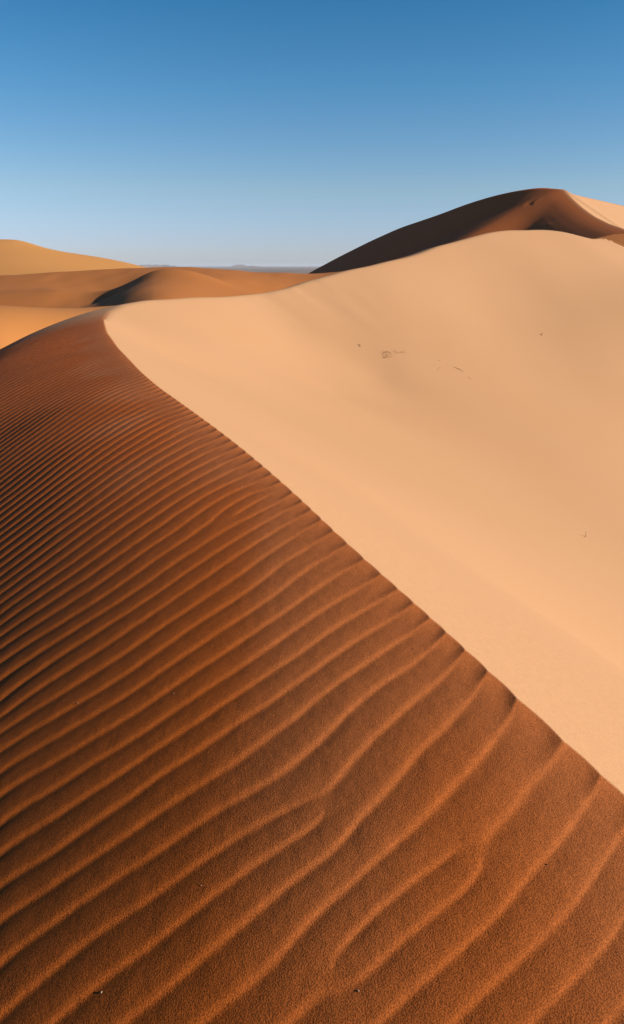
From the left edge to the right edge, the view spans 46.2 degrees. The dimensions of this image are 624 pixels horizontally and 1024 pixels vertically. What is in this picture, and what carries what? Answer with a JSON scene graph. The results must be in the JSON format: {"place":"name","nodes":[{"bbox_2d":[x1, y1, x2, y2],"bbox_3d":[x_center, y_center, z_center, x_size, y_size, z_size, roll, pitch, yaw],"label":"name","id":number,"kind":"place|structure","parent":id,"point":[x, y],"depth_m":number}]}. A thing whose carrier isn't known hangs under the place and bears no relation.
{"place":"outdoors","nodes":[
{"label":"outdoors","id":0,"kind":"place"},
{"bbox_2d":[0,305,110,349],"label":"tongue dune","id":1,"kind":"structure","parent":0,"point":[17,323],"depth_m":30.40},
{"bbox_2d":[0,239,146,274],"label":"golden dune","id":2,"kind":"structure","parent":0,"point":[18,257],"depth_m":227.73},
{"bbox_2d":[139,264,177,266],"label":"hill range","id":3,"kind":"structure","parent":0,"point":[149,265],"depth_m":8473.97},
{"bbox_2d":[0,256,406,307],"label":"hollowed dune","id":4,"kind":"structure","parent":0,"point":[92,288],"depth_m":73.23},
{"bbox_2d":[147,266,320,273],"bbox_3d":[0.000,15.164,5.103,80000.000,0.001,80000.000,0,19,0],"label":"desert plain","id":5,"kind":"structure","parent":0,"point":[289,269],"depth_m":4655.23},
{"bbox_2d":[231,264,261,266],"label":"hill range","id":6,"kind":"structure","parent":0,"point":[238,265],"depth_m":9418.84},
{"bbox_2d":[0,230,623,1023],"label":"dune","id":7,"kind":"structure","parent":0,"point":[262,760],"depth_m":2.93},
{"bbox_2d":[0,0,623,265],"label":"sky","id":8,"kind":"structure","parent":0,"point":[137,132]},
{"bbox_2d":[308,188,623,273],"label":"dark dune","id":9,"kind":"structure","parent":0,"point":[561,210],"depth_m":207.69},
{"bbox_2d":[596,234,623,246],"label":"side dune","id":10,"kind":"structure","parent":0,"point":[617,239],"depth_m":104.73}
]}

